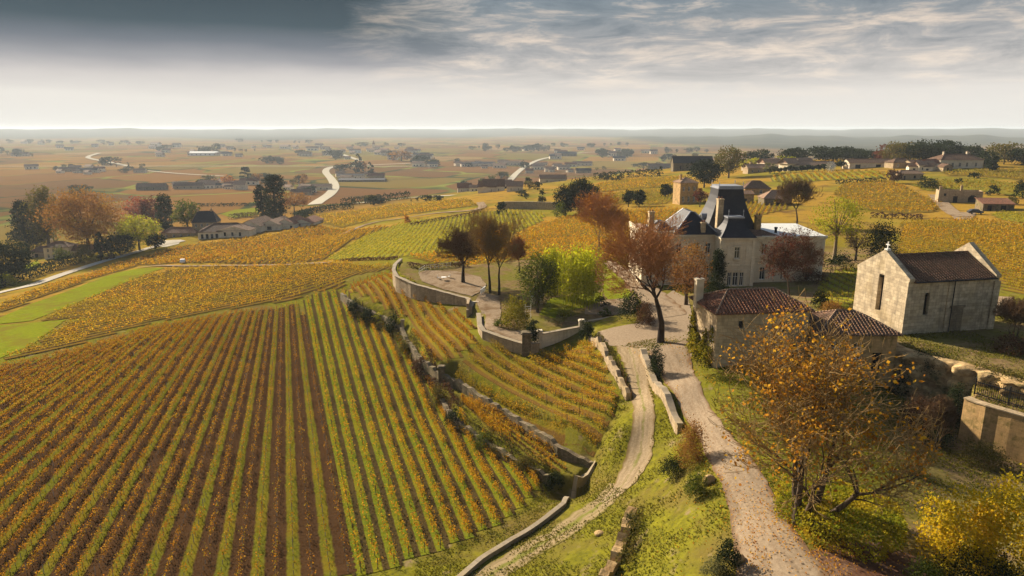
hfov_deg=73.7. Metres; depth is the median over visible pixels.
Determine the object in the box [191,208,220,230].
manor
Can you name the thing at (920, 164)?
house
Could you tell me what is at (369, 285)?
trellised vine
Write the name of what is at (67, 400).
trellised vine
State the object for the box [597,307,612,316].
shrub
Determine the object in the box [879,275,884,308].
window
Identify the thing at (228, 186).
house
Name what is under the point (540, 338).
gate pillar
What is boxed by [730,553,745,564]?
boulder
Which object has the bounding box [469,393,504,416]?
trellised vine
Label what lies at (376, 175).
farm building
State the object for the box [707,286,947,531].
lime tree
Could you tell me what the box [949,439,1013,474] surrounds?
shrub
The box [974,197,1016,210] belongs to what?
barn
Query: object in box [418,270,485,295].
terrace paving
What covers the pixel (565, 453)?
terrace wall
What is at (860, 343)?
window
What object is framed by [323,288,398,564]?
trellised vine
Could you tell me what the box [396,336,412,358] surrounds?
shrub
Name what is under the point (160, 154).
house
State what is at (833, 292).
trellised vine
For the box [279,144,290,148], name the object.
house
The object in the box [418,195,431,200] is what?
plain tree
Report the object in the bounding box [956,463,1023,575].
yellow bush
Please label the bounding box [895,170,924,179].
stone hut
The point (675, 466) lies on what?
shrub
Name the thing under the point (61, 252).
shrub
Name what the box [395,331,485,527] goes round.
trellised vine
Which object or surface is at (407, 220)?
shrub
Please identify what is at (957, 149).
wood tree
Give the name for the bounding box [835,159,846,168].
tree
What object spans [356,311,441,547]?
trellised vine
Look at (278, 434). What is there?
trellised vine
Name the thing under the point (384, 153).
farm building
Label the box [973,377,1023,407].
iron railing
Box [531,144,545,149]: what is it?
plain tree
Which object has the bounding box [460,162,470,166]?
house
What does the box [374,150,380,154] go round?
house
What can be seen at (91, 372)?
trellised vine
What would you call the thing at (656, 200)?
vines
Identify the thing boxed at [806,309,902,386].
long house
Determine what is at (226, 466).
trellised vine
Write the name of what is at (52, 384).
trellised vine
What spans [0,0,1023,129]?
sky
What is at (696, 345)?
ivy
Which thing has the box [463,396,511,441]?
trellised vine
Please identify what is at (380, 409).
trellised vine
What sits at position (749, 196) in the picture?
shed
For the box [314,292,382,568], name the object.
trellised vine
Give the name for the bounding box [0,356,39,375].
trellised vine
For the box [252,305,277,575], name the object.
trellised vine
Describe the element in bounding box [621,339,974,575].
fallen leaves
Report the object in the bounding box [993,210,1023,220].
vines
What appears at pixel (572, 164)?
house
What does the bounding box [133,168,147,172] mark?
farm building
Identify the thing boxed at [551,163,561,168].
house
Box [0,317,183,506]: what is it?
trellised vine
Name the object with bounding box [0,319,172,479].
trellised vine
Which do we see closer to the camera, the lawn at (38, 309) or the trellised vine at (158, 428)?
the trellised vine at (158, 428)
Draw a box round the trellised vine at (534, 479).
[523,455,539,487]
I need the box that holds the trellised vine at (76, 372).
[0,328,140,432]
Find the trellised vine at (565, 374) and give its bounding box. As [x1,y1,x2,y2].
[528,353,616,395]
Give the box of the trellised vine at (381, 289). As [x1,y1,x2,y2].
[367,275,389,307]
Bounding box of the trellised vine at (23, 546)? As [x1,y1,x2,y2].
[0,316,204,575]
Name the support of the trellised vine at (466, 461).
on the vineyard soil at (374, 517)
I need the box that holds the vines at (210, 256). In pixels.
[0,223,385,309]
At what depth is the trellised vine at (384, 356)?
88.61 m
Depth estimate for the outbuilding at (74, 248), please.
354.68 m
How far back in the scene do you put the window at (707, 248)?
128.59 m
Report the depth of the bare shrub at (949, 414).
64.78 m
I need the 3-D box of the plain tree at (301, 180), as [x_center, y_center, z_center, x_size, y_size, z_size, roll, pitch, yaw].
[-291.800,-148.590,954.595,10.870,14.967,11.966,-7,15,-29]
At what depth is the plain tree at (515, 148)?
2342.22 m
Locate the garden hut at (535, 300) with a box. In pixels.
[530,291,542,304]
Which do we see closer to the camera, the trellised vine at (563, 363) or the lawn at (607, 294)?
the trellised vine at (563, 363)
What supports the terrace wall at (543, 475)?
on the ground at (446, 148)
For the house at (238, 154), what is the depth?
1933.94 m
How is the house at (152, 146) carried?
on the ground at (446, 148)
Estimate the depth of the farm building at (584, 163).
1511.26 m
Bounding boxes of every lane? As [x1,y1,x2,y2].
[472,483,619,575]
[601,345,655,503]
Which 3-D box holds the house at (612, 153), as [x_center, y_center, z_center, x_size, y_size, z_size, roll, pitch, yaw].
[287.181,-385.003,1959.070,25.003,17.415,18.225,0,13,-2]
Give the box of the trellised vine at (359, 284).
[353,280,365,294]
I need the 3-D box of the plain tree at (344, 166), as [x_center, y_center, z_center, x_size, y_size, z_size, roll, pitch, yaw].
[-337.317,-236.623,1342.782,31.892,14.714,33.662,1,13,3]
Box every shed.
[744,190,754,202]
[842,159,890,168]
[936,163,952,170]
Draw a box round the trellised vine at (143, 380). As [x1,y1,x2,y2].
[0,316,199,557]
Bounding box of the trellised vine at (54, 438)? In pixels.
[0,320,176,494]
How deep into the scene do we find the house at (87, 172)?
1227.54 m
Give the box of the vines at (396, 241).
[329,208,543,258]
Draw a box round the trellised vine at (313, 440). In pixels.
[295,300,333,575]
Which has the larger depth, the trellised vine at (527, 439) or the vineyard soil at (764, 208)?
the vineyard soil at (764, 208)
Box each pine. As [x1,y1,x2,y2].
[551,184,576,212]
[565,175,591,214]
[586,182,599,203]
[743,149,774,159]
[777,147,810,158]
[807,145,845,160]
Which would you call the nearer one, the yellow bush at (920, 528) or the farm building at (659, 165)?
the yellow bush at (920, 528)
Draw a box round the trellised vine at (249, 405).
[216,308,266,575]
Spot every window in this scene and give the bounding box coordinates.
[705,243,710,253]
[727,272,730,284]
[732,272,737,284]
[734,247,739,257]
[739,272,743,284]
[759,267,764,278]
[830,342,838,358]
[853,342,861,358]
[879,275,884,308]
[923,293,927,313]
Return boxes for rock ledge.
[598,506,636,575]
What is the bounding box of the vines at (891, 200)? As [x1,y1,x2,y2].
[835,178,941,211]
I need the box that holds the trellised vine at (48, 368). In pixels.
[0,342,93,400]
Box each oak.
[101,232,135,254]
[145,232,166,248]
[170,199,200,226]
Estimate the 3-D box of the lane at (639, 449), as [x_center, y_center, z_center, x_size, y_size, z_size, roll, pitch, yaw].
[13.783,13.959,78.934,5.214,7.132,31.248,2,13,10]
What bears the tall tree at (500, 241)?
on the ground at (446, 148)
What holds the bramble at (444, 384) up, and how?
on the ground at (446, 148)
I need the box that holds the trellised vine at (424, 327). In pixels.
[381,271,448,360]
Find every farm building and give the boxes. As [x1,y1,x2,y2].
[10,152,29,155]
[58,167,79,171]
[78,168,99,172]
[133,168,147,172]
[135,183,167,189]
[173,182,204,188]
[189,151,219,155]
[233,180,247,189]
[290,189,311,194]
[298,152,311,155]
[298,184,332,189]
[337,173,364,178]
[338,178,386,181]
[349,149,360,152]
[368,173,384,177]
[381,150,400,155]
[457,183,471,191]
[471,162,494,165]
[477,181,496,193]
[482,179,504,192]
[499,161,520,164]
[506,181,522,191]
[525,168,533,172]
[539,174,566,182]
[544,166,554,171]
[557,152,576,155]
[572,161,592,165]
[576,168,591,172]
[647,163,670,168]
[670,156,712,171]
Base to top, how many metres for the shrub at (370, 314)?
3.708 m
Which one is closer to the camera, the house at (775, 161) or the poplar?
the house at (775, 161)
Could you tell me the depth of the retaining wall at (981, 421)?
65.95 m
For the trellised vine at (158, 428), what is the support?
on the vineyard soil at (197, 559)
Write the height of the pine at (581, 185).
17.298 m
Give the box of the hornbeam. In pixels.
[279,191,311,210]
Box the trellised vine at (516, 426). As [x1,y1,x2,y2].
[469,398,553,452]
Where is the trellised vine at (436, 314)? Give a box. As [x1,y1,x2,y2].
[424,296,466,346]
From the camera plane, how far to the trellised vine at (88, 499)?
84.14 m
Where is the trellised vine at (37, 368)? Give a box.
[0,346,77,389]
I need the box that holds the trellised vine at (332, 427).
[306,296,365,572]
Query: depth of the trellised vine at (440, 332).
117.75 m
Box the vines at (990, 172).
[941,167,1023,178]
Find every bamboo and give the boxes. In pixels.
[542,244,567,295]
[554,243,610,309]
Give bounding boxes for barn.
[757,190,790,204]
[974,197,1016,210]
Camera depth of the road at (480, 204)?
356.64 m
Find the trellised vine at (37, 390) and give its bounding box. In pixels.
[0,332,124,416]
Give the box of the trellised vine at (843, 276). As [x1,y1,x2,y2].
[830,268,855,285]
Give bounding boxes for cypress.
[92,232,106,259]
[154,193,174,230]
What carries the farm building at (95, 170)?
on the ground at (446, 148)
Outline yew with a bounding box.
[704,248,728,292]
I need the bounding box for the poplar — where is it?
[239,167,250,179]
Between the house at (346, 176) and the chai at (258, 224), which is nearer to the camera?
the chai at (258, 224)
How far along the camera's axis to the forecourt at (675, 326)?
96.63 m
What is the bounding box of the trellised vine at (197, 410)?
[123,308,241,575]
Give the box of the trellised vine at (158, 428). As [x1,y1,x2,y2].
[69,311,226,574]
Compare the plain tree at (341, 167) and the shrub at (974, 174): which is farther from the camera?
the plain tree at (341, 167)
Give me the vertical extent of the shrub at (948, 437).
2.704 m
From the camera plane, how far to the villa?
368.94 m
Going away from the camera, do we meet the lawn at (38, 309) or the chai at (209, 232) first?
the lawn at (38, 309)
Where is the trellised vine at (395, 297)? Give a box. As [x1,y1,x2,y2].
[373,274,435,358]
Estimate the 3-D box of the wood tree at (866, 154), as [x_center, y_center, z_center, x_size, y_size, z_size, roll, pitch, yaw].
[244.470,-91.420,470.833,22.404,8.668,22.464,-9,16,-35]
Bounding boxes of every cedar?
[5,199,42,246]
[686,158,728,187]
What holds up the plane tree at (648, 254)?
on the ground at (446, 148)
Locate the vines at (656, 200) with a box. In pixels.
[601,187,672,203]
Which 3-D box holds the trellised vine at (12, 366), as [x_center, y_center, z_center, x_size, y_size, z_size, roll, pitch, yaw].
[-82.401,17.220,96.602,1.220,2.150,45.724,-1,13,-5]
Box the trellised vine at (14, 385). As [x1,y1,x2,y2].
[0,341,89,394]
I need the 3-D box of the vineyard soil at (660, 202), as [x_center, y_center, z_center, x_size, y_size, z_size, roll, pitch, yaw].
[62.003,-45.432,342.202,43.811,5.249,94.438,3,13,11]
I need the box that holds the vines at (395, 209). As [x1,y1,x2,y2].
[318,198,476,225]
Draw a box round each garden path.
[476,293,536,341]
[585,295,634,314]
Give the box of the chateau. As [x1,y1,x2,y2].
[629,180,827,286]
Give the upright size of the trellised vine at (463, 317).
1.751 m
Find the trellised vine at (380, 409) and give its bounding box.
[341,288,428,551]
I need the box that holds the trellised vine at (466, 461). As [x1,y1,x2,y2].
[420,348,501,522]
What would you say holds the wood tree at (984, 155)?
on the ground at (446, 148)
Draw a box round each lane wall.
[588,336,630,400]
[639,348,682,434]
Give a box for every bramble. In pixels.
[348,300,420,360]
[416,345,458,413]
[458,413,549,480]
[480,403,557,456]
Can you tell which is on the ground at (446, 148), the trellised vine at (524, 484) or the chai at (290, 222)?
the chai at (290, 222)
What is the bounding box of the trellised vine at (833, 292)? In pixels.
[816,285,852,301]
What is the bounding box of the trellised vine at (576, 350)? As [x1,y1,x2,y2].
[563,343,603,359]
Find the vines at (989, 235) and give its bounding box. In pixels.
[898,216,1023,289]
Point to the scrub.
(630, 549)
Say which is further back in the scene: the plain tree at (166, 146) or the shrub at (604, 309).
the plain tree at (166, 146)
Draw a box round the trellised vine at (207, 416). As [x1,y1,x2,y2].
[140,309,246,575]
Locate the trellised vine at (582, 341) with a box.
[577,339,595,347]
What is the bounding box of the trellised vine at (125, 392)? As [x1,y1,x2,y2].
[0,318,192,542]
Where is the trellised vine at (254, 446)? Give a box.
[234,306,273,575]
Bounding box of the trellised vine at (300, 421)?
[290,303,315,574]
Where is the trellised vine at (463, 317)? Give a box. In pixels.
[453,307,473,326]
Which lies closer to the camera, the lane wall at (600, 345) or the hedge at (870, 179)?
the lane wall at (600, 345)
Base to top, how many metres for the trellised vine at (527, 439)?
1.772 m
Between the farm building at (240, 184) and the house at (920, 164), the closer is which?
the house at (920, 164)
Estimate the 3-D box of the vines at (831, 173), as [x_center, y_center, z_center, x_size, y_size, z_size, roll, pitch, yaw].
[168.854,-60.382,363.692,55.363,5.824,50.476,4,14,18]
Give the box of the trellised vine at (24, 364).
[0,353,47,380]
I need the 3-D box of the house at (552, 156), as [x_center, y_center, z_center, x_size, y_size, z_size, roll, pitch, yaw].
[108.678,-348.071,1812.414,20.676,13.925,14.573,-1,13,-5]
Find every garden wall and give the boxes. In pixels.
[392,258,472,315]
[476,313,539,354]
[542,326,580,347]
[585,316,610,322]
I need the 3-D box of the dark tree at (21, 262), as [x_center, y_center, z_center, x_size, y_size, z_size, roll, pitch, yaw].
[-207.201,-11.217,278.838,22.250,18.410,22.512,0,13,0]
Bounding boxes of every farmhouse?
[742,162,770,173]
[793,158,835,169]
[884,158,906,168]
[905,159,922,167]
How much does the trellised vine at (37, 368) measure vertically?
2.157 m
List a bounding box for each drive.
[605,261,685,318]
[648,341,828,575]
[811,540,938,575]
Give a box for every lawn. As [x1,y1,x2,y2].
[0,267,162,323]
[0,320,64,357]
[222,208,258,216]
[539,292,602,317]
[603,273,630,298]
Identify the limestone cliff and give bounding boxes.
[889,344,1023,413]
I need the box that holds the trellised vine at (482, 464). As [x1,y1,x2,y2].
[457,407,511,512]
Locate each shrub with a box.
[0,273,19,284]
[20,238,42,249]
[52,245,72,260]
[71,243,97,263]
[101,250,116,258]
[346,297,359,315]
[357,307,373,323]
[374,312,384,319]
[383,310,401,335]
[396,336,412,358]
[402,215,410,223]
[409,353,423,377]
[428,382,445,406]
[442,408,463,428]
[471,431,493,450]
[493,319,506,327]
[495,201,506,213]
[498,294,531,328]
[514,451,535,471]
[524,319,539,342]
[537,188,546,201]
[542,471,564,491]
[550,202,568,216]
[550,317,564,325]
[557,306,575,316]
[576,319,594,342]
[594,296,610,306]
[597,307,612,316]
[614,290,648,321]
[620,514,636,526]
[635,300,655,327]
[645,343,664,378]
[658,454,686,482]
[672,413,710,470]
[680,466,708,501]
[699,556,728,575]
[711,533,740,575]
[794,269,832,284]
[809,288,830,307]
[817,299,844,310]
[823,249,858,270]
[857,219,903,258]
[889,452,929,477]
[891,361,912,397]
[895,390,933,432]
[905,348,950,374]
[916,176,941,188]
[920,393,960,449]
[923,425,956,449]
[945,381,972,433]
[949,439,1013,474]
[967,172,981,177]
[984,365,1022,390]
[985,185,1000,195]
[989,331,1023,356]
[992,296,1023,340]
[1008,196,1019,203]
[1011,179,1023,197]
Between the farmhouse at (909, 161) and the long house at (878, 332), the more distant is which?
the farmhouse at (909, 161)
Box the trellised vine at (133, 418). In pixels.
[19,314,210,573]
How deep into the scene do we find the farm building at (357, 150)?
2234.07 m
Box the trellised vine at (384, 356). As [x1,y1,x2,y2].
[370,321,458,538]
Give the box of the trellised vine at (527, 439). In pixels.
[463,394,565,468]
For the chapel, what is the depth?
86.54 m
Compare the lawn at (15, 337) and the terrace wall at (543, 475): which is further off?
the lawn at (15, 337)
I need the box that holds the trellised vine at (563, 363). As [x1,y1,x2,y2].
[540,349,609,383]
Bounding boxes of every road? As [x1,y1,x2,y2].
[0,240,183,292]
[85,153,126,165]
[138,261,332,267]
[148,170,219,175]
[161,240,179,246]
[308,163,407,204]
[344,218,400,233]
[412,202,486,216]
[508,152,587,180]
[928,194,974,215]
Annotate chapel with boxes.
[853,242,1001,334]
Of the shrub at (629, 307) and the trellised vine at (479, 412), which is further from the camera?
the shrub at (629, 307)
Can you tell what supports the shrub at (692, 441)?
on the ground at (446, 148)
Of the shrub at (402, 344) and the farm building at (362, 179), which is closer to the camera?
the shrub at (402, 344)
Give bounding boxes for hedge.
[0,254,81,288]
[197,202,255,206]
[228,211,259,219]
[290,202,353,217]
[340,191,410,204]
[340,255,399,260]
[396,262,414,281]
[407,261,469,268]
[410,209,481,224]
[592,332,628,393]
[593,168,663,179]
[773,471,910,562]
[835,177,886,183]
[870,212,922,219]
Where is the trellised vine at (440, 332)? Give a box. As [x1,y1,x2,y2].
[389,269,456,351]
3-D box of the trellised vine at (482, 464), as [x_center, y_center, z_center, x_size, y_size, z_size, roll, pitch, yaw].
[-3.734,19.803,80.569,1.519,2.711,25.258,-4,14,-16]
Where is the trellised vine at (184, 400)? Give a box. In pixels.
[89,310,231,575]
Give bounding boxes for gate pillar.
[437,365,445,386]
[521,330,531,356]
[537,329,542,348]
[578,319,584,329]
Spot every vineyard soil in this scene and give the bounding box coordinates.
[0,303,356,575]
[303,290,543,575]
[348,272,478,367]
[455,343,617,456]
[460,399,566,471]
[598,176,683,191]
[609,189,672,203]
[746,201,787,216]
[770,170,888,181]
[812,266,857,309]
[912,180,1023,196]
[939,169,1023,179]
[990,213,1023,221]
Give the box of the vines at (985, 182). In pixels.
[913,177,1022,193]
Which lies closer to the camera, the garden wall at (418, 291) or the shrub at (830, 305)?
the shrub at (830, 305)
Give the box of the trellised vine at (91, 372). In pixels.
[0,323,156,450]
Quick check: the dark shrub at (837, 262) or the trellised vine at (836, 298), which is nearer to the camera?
the trellised vine at (836, 298)
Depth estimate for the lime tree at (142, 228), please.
334.45 m
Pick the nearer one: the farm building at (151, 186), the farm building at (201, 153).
the farm building at (151, 186)
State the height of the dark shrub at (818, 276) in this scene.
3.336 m
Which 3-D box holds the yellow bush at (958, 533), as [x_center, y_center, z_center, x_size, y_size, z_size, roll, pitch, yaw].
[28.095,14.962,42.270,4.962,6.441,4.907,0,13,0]
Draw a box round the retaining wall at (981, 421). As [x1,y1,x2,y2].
[958,396,1023,463]
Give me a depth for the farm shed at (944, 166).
355.15 m
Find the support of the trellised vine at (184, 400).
on the vineyard soil at (197, 559)
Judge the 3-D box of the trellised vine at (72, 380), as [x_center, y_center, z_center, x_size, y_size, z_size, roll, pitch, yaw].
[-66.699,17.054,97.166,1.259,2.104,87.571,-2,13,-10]
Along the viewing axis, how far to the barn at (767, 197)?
255.78 m
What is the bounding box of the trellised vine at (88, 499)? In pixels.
[34,312,216,575]
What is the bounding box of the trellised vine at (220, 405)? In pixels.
[161,308,253,575]
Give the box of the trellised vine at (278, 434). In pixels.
[271,304,283,575]
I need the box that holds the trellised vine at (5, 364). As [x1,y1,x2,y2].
[0,359,17,369]
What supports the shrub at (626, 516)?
on the ground at (446, 148)
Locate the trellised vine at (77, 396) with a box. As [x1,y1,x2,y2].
[0,321,167,470]
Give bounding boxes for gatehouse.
[689,275,815,367]
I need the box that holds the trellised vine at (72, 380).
[0,324,149,439]
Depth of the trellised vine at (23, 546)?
81.05 m
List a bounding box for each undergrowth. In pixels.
[902,553,949,575]
[934,535,1023,575]
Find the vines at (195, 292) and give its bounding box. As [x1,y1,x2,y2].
[7,259,391,355]
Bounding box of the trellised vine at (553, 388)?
[476,340,612,418]
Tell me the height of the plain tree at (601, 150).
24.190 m
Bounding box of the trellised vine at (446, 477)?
[381,323,475,532]
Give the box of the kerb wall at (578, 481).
[457,461,594,575]
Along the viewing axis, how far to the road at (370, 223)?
355.53 m
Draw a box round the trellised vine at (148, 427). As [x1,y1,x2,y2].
[54,313,221,575]
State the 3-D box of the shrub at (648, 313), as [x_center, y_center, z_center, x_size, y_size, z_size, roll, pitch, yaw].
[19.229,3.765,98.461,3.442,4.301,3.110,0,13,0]
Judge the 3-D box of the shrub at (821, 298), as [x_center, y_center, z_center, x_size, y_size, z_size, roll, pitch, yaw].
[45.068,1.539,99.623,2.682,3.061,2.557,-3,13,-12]
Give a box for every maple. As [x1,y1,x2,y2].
[121,195,145,216]
[134,195,165,224]
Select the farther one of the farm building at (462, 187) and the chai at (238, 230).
the farm building at (462, 187)
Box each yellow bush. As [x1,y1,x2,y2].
[912,491,959,558]
[916,480,1011,575]
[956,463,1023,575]
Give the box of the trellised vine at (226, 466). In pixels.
[201,306,262,575]
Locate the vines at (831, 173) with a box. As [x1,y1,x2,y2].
[773,169,887,180]
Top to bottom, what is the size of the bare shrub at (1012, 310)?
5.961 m
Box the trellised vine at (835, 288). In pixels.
[818,280,854,299]
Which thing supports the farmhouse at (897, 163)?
on the ground at (446, 148)
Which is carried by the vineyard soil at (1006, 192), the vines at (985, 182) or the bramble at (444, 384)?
the vines at (985, 182)
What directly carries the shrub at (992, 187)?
on the ground at (446, 148)
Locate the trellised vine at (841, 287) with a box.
[823,278,854,295]
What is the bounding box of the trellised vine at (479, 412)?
[462,393,492,428]
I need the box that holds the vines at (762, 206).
[746,200,785,214]
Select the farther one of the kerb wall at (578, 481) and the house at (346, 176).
the house at (346, 176)
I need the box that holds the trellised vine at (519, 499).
[482,428,522,505]
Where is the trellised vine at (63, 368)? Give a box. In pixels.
[1,334,115,410]
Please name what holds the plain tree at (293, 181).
on the ground at (446, 148)
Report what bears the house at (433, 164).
on the ground at (446, 148)
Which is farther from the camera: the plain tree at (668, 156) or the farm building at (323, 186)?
the plain tree at (668, 156)
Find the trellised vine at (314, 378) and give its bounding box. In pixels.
[302,312,350,571]
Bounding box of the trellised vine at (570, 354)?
[551,346,608,372]
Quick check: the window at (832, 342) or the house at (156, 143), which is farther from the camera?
the house at (156, 143)
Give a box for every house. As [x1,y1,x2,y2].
[24,164,38,168]
[42,238,75,259]
[55,144,63,147]
[55,169,64,172]
[72,169,81,172]
[83,164,93,167]
[83,170,91,174]
[93,166,105,171]
[148,145,156,148]
[150,142,161,145]
[156,152,164,156]
[160,227,197,237]
[162,148,170,152]
[172,143,181,146]
[204,182,215,188]
[215,183,225,187]
[221,152,232,155]
[224,185,232,188]
[235,153,242,156]
[240,178,258,184]
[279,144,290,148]
[283,184,293,189]
[300,186,316,191]
[305,146,318,150]
[340,175,353,177]
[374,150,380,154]
[411,161,425,166]
[426,161,437,166]
[454,161,461,165]
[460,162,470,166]
[469,185,477,191]
[492,163,506,167]
[530,164,544,169]
[549,154,556,158]
[550,153,561,158]
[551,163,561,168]
[556,165,570,169]
[564,162,576,166]
[566,168,573,171]
[607,151,616,155]
[613,156,625,160]
[640,149,649,152]
[650,149,657,153]
[672,174,699,204]
[758,158,779,169]
[778,157,813,170]
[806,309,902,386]
[906,163,934,170]
[913,161,936,170]
[921,159,940,168]
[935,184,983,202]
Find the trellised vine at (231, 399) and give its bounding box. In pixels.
[179,308,257,575]
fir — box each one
[253,184,269,216]
[261,174,286,218]
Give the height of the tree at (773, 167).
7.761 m
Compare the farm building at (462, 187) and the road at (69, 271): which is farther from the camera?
the farm building at (462, 187)
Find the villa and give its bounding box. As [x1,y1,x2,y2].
[928,151,984,168]
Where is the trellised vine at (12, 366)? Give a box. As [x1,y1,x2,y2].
[0,359,27,373]
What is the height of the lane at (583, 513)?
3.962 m
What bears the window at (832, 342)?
in the long house at (878, 332)
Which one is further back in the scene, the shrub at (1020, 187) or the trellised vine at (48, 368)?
the shrub at (1020, 187)
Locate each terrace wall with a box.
[340,293,409,342]
[407,342,463,392]
[438,390,549,486]
[462,383,593,467]
[498,201,558,209]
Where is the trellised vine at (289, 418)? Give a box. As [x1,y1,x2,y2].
[284,304,297,574]
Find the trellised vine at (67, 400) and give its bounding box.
[0,323,160,458]
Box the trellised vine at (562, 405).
[468,350,607,430]
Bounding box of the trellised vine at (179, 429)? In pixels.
[103,309,237,575]
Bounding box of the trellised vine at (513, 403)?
[455,365,599,446]
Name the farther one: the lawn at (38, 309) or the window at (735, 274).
the lawn at (38, 309)
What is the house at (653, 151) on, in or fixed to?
on the ground at (446, 148)
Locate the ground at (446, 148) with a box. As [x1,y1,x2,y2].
[0,128,1023,575]
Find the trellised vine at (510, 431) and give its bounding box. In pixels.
[461,394,551,471]
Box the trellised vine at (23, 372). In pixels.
[0,348,67,386]
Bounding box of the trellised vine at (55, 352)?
[0,350,60,382]
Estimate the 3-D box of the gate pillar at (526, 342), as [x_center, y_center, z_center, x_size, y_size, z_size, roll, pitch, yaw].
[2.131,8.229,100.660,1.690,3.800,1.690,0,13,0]
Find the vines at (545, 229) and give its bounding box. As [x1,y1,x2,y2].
[410,206,686,264]
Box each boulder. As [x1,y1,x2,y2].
[594,530,603,536]
[704,474,714,485]
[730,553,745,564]
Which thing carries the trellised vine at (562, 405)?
on the vineyard soil at (549, 428)
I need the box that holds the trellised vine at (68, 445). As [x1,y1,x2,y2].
[0,317,188,523]
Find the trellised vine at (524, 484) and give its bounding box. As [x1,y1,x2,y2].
[502,455,533,495]
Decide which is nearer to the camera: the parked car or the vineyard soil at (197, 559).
the vineyard soil at (197, 559)
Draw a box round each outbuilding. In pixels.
[30,246,43,257]
[71,244,102,254]
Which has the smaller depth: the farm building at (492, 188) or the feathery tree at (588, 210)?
the feathery tree at (588, 210)
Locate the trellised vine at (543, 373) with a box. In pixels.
[489,337,616,402]
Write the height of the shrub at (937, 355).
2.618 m
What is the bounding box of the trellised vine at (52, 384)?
[0,330,133,426]
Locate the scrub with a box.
[615,506,643,570]
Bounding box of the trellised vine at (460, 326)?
[437,302,474,340]
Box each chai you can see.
[197,222,245,238]
[217,224,255,237]
[242,215,271,232]
[263,216,287,230]
[280,215,303,228]
[297,215,323,226]
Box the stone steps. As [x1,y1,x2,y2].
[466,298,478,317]
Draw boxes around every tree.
[0,239,37,275]
[15,185,67,244]
[18,227,58,245]
[25,184,132,254]
[65,185,93,194]
[70,187,85,197]
[99,157,122,164]
[108,213,162,249]
[119,168,129,172]
[160,144,174,148]
[201,175,216,179]
[211,143,220,150]
[220,175,234,182]
[249,173,263,181]
[258,156,274,162]
[290,179,297,185]
[295,173,307,180]
[300,177,306,183]
[307,186,315,193]
[329,150,343,156]
[333,164,348,170]
[334,166,343,170]
[346,162,357,171]
[355,153,362,172]
[366,196,378,204]
[367,162,373,172]
[376,197,388,202]
[388,150,412,160]
[409,158,427,163]
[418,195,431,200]
[425,159,440,164]
[435,220,483,282]
[464,205,512,292]
[470,209,528,294]
[506,236,531,272]
[508,147,519,151]
[512,248,564,312]
[516,190,526,195]
[519,161,529,167]
[524,180,533,188]
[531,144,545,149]
[533,181,542,189]
[572,188,632,257]
[587,204,710,342]
[595,149,606,156]
[617,148,633,154]
[621,190,633,206]
[632,189,645,206]
[637,162,646,167]
[659,184,672,196]
[662,154,676,158]
[666,239,713,304]
[693,188,708,206]
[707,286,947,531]
[714,144,746,177]
[739,157,758,166]
[758,222,829,294]
[763,163,777,173]
[773,176,823,223]
[787,165,793,172]
[808,194,870,257]
[825,162,835,172]
[826,146,868,159]
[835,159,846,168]
[844,224,872,259]
[848,149,880,158]
[872,144,904,158]
[878,141,927,159]
[886,169,903,183]
[895,139,953,159]
[934,139,972,154]
[951,143,991,157]
[974,150,1003,166]
[984,156,999,170]
[986,141,1023,163]
[1004,147,1023,164]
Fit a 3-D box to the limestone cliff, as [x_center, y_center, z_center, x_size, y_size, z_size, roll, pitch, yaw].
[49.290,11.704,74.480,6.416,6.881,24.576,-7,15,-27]
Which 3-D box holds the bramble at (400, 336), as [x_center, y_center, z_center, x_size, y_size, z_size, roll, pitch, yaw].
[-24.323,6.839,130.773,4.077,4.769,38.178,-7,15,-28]
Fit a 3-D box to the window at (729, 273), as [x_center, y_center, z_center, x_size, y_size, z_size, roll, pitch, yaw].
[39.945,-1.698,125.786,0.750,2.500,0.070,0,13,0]
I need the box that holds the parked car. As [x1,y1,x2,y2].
[967,209,983,213]
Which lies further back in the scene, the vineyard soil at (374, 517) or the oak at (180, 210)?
the oak at (180, 210)
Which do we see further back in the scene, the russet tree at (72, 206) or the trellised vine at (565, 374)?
the russet tree at (72, 206)
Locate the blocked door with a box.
[949,305,965,331]
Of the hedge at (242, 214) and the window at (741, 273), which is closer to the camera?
the window at (741, 273)
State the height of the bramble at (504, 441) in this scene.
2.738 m
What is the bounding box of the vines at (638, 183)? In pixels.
[596,175,684,190]
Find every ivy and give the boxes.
[679,310,713,367]
[906,338,1023,388]
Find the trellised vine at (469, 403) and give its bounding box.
[461,394,502,435]
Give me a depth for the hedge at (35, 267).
292.26 m
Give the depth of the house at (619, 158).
1700.34 m
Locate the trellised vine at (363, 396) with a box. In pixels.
[332,289,410,554]
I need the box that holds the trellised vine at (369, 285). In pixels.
[359,278,377,299]
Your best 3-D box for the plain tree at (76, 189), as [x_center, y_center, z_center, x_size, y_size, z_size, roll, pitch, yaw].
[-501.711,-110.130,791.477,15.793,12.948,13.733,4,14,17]
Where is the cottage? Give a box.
[742,180,771,194]
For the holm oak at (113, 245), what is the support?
on the ground at (446, 148)
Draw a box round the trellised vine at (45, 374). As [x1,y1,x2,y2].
[1,337,105,405]
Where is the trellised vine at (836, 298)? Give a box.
[819,294,847,304]
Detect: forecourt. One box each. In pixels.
[594,290,691,358]
[952,212,974,218]
[996,296,1012,313]

